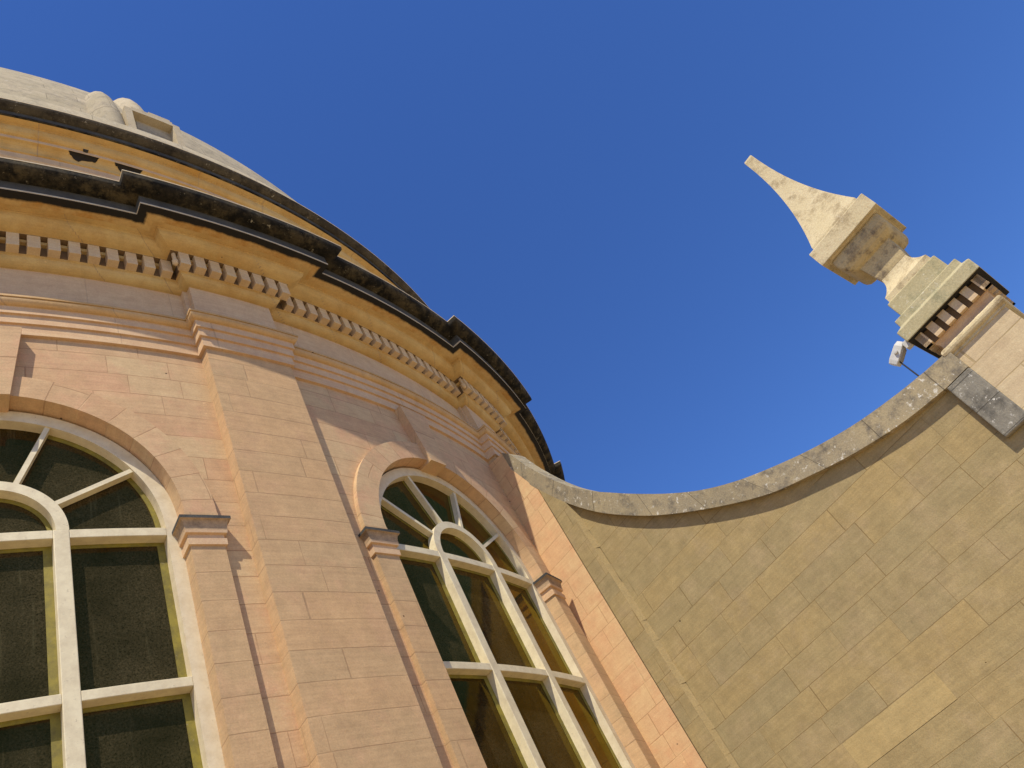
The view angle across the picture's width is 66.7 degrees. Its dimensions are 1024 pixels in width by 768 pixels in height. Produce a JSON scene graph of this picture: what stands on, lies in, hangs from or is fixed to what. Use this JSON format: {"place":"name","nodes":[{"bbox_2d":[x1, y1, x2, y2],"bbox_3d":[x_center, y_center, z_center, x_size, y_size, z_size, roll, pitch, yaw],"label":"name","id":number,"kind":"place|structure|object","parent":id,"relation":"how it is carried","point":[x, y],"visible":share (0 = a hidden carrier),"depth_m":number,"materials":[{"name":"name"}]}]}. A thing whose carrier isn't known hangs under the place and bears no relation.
{"place":"outdoors","nodes":[
{"label":"outdoors","id":0,"kind":"place"},
{"bbox_2d":[0,0,1023,493],"label":"sky","id":1,"kind":"structure","parent":0,"point":[569,182],"materials":[{"name":"blue"}]},
{"label":"ground","id":2,"kind":"structure","parent":0,"visible":0},
{"bbox_2d":[0,67,705,767],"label":"domed rotunda","id":3,"kind":"structure","parent":2,"relation":"on","point":[270,497],"depth_m":7.87,"materials":[{"name":"stone"}]},
{"bbox_2d":[0,411,224,767],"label":"window","id":4,"kind":"structure","parent":3,"relation":"in","point":[102,661],"depth_m":5.82,"materials":[{"name":"glass"}]},
{"bbox_2d":[379,468,634,767],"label":"window","id":5,"kind":"structure","parent":3,"relation":"in","point":[526,700],"depth_m":8.44,"materials":[{"name":"glass"}]},
{"bbox_2d":[502,352,1023,767],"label":"flank wall","id":6,"kind":"structure","parent":2,"relation":"on","point":[852,596],"depth_m":7.72,"materials":[{"name":"beige stone"}]},
{"bbox_2d":[745,155,1023,409],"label":"stone pinnacle","id":7,"kind":"object","parent":6,"relation":"on","point":[969,313],"visible":0.97,"depth_m":7.67,"materials":[{"name":"beige stone"}]},
{"bbox_2d":[889,340,918,376],"bbox_3d":[3.942,-0.235,7.694,0.132,0.458,0.311,11,-57,-40],"label":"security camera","id":8,"kind":"object","parent":6,"relation":"attached to","point":[898,354],"visible":0.94,"depth_m":7.76,"materials":[{"name":"white plastic"}]}
]}

